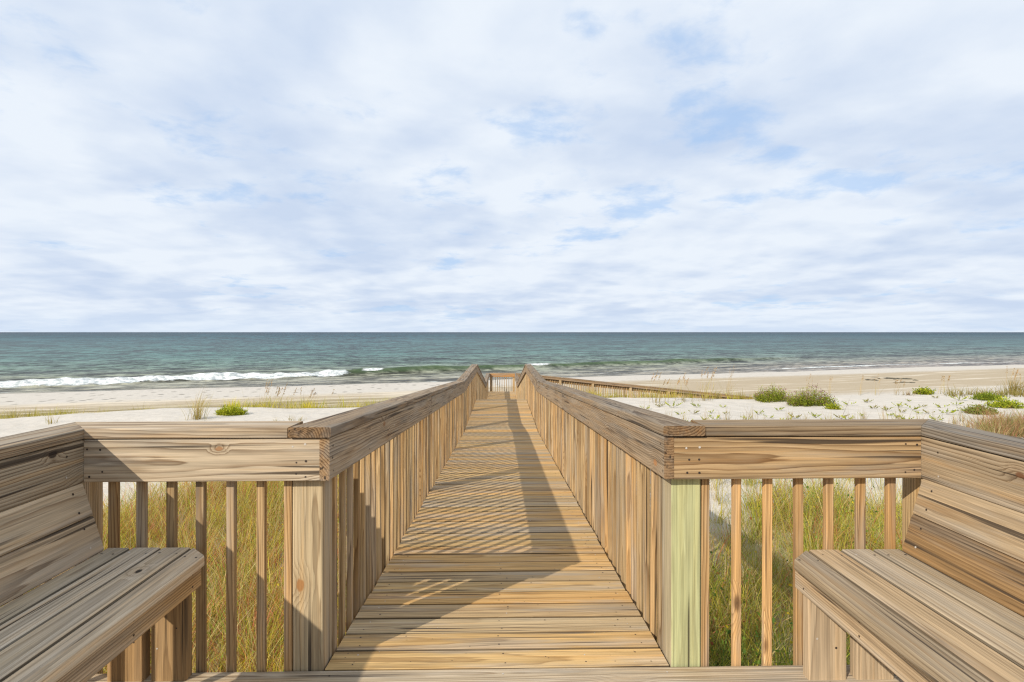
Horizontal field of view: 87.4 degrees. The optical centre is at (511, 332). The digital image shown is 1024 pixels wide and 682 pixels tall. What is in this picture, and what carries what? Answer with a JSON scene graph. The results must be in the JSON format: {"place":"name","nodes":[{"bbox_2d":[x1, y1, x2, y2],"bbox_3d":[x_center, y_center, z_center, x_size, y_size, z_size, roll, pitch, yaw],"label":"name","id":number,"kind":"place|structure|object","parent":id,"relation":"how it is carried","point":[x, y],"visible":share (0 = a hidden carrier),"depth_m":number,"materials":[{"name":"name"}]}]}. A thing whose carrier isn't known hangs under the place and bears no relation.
{"place":"outdoors","nodes":[
{"label":"outdoors","id":0,"kind":"place"},
{"bbox_2d":[1,475,338,673],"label":"dune grass","id":1,"kind":"structure","parent":0,"point":[246,564],"depth_m":5.41,"materials":[{"name":"green plant"}]},
{"bbox_2d":[0,397,370,418],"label":"dune grass","id":2,"kind":"structure","parent":0,"point":[29,414],"depth_m":26.35,"materials":[{"name":"yellow plant"}]},
{"bbox_2d":[126,419,338,533],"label":"dune grass","id":3,"kind":"structure","parent":0,"point":[209,502],"depth_m":6.85,"materials":[{"name":"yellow plant"}]},
{"bbox_2d":[224,394,390,408],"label":"dune grass","id":4,"kind":"structure","parent":0,"point":[287,406],"depth_m":18.79,"materials":[{"name":"yellow plant"}]},
{"bbox_2d":[0,332,1023,393],"bbox_3d":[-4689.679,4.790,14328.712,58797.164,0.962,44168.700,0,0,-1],"label":"sea","id":5,"kind":"structure","parent":0,"point":[34,362],"depth_m":119.14,"materials":[{"name":"liquid"}]},
{"bbox_2d":[0,365,1023,673],"bbox_3d":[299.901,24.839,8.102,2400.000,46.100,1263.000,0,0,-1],"label":"ground","id":6,"kind":"structure","parent":0,"point":[844,385],"depth_m":32.31,"materials":[{"name":"beige sand"}]},
{"bbox_2d":[175,385,211,419],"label":"sea oats","id":7,"kind":"object","parent":6,"relation":"on","point":[197,415],"visible":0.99,"depth_m":15.82,"materials":[{"name":"beige plant"}]},
{"bbox_2d":[213,401,248,415],"bbox_3d":[-8.838,2.478,16.892,1.026,0.611,0.789,0,0,-16],"label":"shrub","id":8,"kind":"object","parent":6,"relation":"on","point":[230,410],"visible":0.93,"depth_m":16.73,"materials":[{"name":"green plant"}]},
{"bbox_2d":[245,379,282,405],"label":"sea oats","id":9,"kind":"object","parent":6,"relation":"on","point":[267,393],"visible":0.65,"depth_m":20.34,"materials":[{"name":"beige plant"}]},
{"bbox_2d":[255,384,292,407],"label":"sea oats","id":10,"kind":"object","parent":6,"relation":"on","point":[277,395],"visible":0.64,"depth_m":20.32,"materials":[{"name":"beige plant"}]},
{"bbox_2d":[291,387,334,408],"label":"sea oats","id":11,"kind":"object","parent":6,"relation":"on","point":[308,398],"visible":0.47,"depth_m":20.48,"materials":[{"name":"beige plant"}]},
{"bbox_2d":[87,665,903,681],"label":"viewing platform","id":12,"kind":"structure","parent":6,"relation":"on","point":[789,673],"depth_m":1.97,"materials":[{"name":"brown wood"}]},
{"bbox_2d":[0,422,84,602],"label":"platform railing","id":13,"kind":"object","parent":12,"relation":"attached to","point":[37,464],"visible":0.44,"depth_m":1.78,"materials":[{"name":"brown wood"}]},
{"bbox_2d":[0,483,203,681],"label":"bench","id":14,"kind":"object","parent":12,"relation":"on","point":[92,612],"visible":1,"depth_m":1.67,"materials":[{"name":"brown wood"}]},
{"bbox_2d":[52,421,331,673],"bbox_3d":[-1.214,1.527,2.033,1.011,2.352,0.160,0,0,-1],"label":"platform railing","id":15,"kind":"object","parent":12,"relation":"attached to","point":[199,453],"visible":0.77,"depth_m":2.00,"materials":[{"name":"brown wood"}]},
{"bbox_2d":[662,419,928,666],"bbox_3d":[1.147,1.515,2.078,1.090,2.328,0.160,0,0,-1],"label":"platform railing","id":16,"kind":"object","parent":12,"relation":"attached to","point":[828,451],"visible":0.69,"depth_m":2.03,"materials":[{"name":"brown wood"}]},
{"bbox_2d":[794,479,1023,681],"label":"bench","id":17,"kind":"object","parent":12,"relation":"on","point":[939,597],"visible":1,"depth_m":1.68,"materials":[{"name":"brown wood"}]},
{"bbox_2d":[921,419,1023,512],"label":"platform railing","id":18,"kind":"object","parent":12,"relation":"attached to","point":[985,465],"visible":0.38,"depth_m":1.79,"materials":[{"name":"brown wood"}]},
{"bbox_2d":[325,391,668,670],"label":"boardwalk","id":19,"kind":"structure","parent":6,"relation":"on","point":[499,559],"depth_m":2.84,"materials":[{"name":"brown wood"}]},
{"bbox_2d":[288,364,488,655],"bbox_3d":[-0.973,2.449,14.330,0.161,4.201,24.746,0,0,-1],"label":"walkway railing","id":20,"kind":"object","parent":19,"relation":"attached to","point":[386,460],"visible":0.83,"depth_m":2.95,"materials":[{"name":"brown wood"}]},
{"bbox_2d":[489,373,514,390],"bbox_3d":[-0.491,3.297,26.753,1.270,2.512,0.160,0,0,-1],"label":"landing railing","id":21,"kind":"object","parent":19,"relation":"attached to","point":[499,375],"visible":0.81,"depth_m":26.71,"materials":[{"name":"brown wood"}]},
{"bbox_2d":[515,364,704,651],"bbox_3d":[0.420,2.439,13.665,0.161,4.182,23.366,0,0,-1],"label":"walkway railing","id":22,"kind":"object","parent":19,"relation":"attached to","point":[613,460],"visible":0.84,"depth_m":2.98,"materials":[{"name":"brown wood"}]},
{"bbox_2d":[516,373,751,398],"bbox_3d":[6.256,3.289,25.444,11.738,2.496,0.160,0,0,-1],"label":"ramp railing","id":23,"kind":"object","parent":19,"relation":"attached to","point":[592,384],"visible":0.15,"depth_m":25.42,"materials":[{"name":"brown wood"}]},
{"bbox_2d":[648,371,669,402],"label":"sea oats","id":24,"kind":"object","parent":6,"relation":"on","point":[658,389],"visible":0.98,"depth_m":17.32,"materials":[{"name":"beige plant"}]},
{"bbox_2d":[675,375,700,402],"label":"sea oats","id":25,"kind":"object","parent":6,"relation":"on","point":[683,400],"visible":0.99,"depth_m":17.91,"materials":[{"name":"beige plant"}]},
{"bbox_2d":[687,367,717,399],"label":"sea oats","id":26,"kind":"object","parent":6,"relation":"on","point":[704,396],"visible":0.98,"depth_m":18.12,"materials":[{"name":"beige plant"}]},
{"bbox_2d":[720,366,733,393],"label":"sea oats","id":27,"kind":"object","parent":6,"relation":"on","point":[729,384],"visible":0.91,"depth_m":34.71,"materials":[{"name":"beige plant"}]},
{"bbox_2d":[740,408,758,419],"bbox_3d":[5.725,1.978,12.986,0.484,0.583,0.358,0,0,-1],"label":"dry grass tuft","id":28,"kind":"object","parent":6,"relation":"on","point":[752,414],"visible":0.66,"depth_m":12.89,"materials":[{"name":"beige plant"}]},
{"bbox_2d":[753,383,792,402],"bbox_3d":[8.770,2.062,17.985,1.361,0.768,1.028,0,0,-1],"label":"shrub","id":29,"kind":"object","parent":6,"relation":"on","point":[772,395],"visible":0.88,"depth_m":17.85,"materials":[{"name":"green plant"}]},
{"bbox_2d":[785,383,838,406],"bbox_3d":[9.344,2.014,16.814,1.542,0.850,1.163,0,0,-1],"label":"shrub","id":30,"kind":"object","parent":6,"relation":"on","point":[811,400],"visible":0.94,"depth_m":16.63,"materials":[{"name":"green plant"}]},
{"bbox_2d":[823,402,842,409],"bbox_3d":[9.466,2.267,15.783,0.546,0.443,0.537,0,0,-1],"label":"shrub","id":31,"kind":"object","parent":6,"relation":"on","point":[831,406],"visible":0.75,"depth_m":15.72,"materials":[{"name":"green plant"}]},
{"bbox_2d":[860,407,866,418],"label":"dry grass tuft","id":32,"kind":"object","parent":6,"relation":"on","point":[863,415],"visible":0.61,"depth_m":13.21,"materials":[{"name":"beige plant"}]},
{"bbox_2d":[877,405,887,418],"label":"dry grass tuft","id":33,"kind":"object","parent":6,"relation":"on","point":[883,415],"visible":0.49,"depth_m":12.52,"materials":[{"name":"beige plant"}]},
{"bbox_2d":[878,377,918,380],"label":"seaweed","id":34,"kind":"object","parent":6,"relation":"on","point":[898,378],"visible":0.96,"depth_m":50.14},
{"bbox_2d":[893,379,904,394],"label":"dry stalks","id":35,"kind":"object","parent":6,"relation":"on","point":[897,387],"visible":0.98,"depth_m":18.82,"materials":[{"name":"beige plant"}]},
{"bbox_2d":[912,386,935,394],"bbox_3d":[14.460,2.087,18.783,0.799,0.436,0.639,0,0,-1],"label":"shrub","id":36,"kind":"object","parent":6,"relation":"on","point":[925,391],"visible":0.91,"depth_m":18.65,"materials":[{"name":"green plant"}]},
{"bbox_2d":[938,409,958,412],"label":"dune sprig","id":37,"kind":"object","parent":6,"relation":"on","point":[953,411],"visible":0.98,"depth_m":14.34,"materials":[{"name":"green plant"}]},
{"bbox_2d":[949,412,958,424],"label":"dry grass tuft","id":38,"kind":"object","parent":6,"relation":"on","point":[953,421],"visible":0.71,"depth_m":13.05,"materials":[{"name":"beige plant"}]},
{"bbox_2d":[961,400,1000,414],"bbox_3d":[12.656,2.105,14.448,0.983,0.558,0.720,0,0,-1],"label":"shrub","id":39,"kind":"object","parent":6,"relation":"on","point":[972,409],"visible":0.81,"depth_m":14.33,"materials":[{"name":"green plant"}]},
{"bbox_2d":[969,391,1003,400],"bbox_3d":[15.195,2.073,17.114,0.979,0.440,0.748,0,0,-16],"label":"shrub","id":40,"kind":"object","parent":6,"relation":"on","point":[987,396],"visible":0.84,"depth_m":17.01,"materials":[{"name":"green plant"}]},
{"bbox_2d":[984,396,1023,408],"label":"shrub","id":41,"kind":"object","parent":6,"relation":"on","point":[1005,403],"visible":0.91,"depth_m":15.56,"materials":[{"name":"green plant"}]},
{"bbox_2d":[991,368,1023,393],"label":"sea oats","id":42,"kind":"object","parent":6,"relation":"on","point":[1011,384],"visible":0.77,"depth_m":18.37,"materials":[{"name":"beige plant"}]},
{"bbox_2d":[0,0,1023,331],"label":"sky","id":43,"kind":"structure","parent":0,"point":[166,165],"materials":[{"name":"white"}]},
{"bbox_2d":[582,387,764,398],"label":"dune grass","id":44,"kind":"structure","parent":0,"point":[674,396],"depth_m":19.32,"materials":[{"name":"yellow plant"}]},
{"bbox_2d":[709,415,901,665],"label":"dune grass","id":45,"kind":"structure","parent":0,"point":[843,533],"depth_m":5.13,"materials":[{"name":"green plant"}]},
{"bbox_2d":[940,383,1023,397],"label":"dune grass","id":46,"kind":"structure","parent":0,"point":[1013,391],"depth_m":17.99,"materials":[{"name":"yellow plant"}]},
{"bbox_2d":[948,405,1023,437],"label":"dune grass","id":47,"kind":"structure","parent":0,"point":[1006,426],"depth_m":11.99,"materials":[{"name":"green plant"}]}
]}

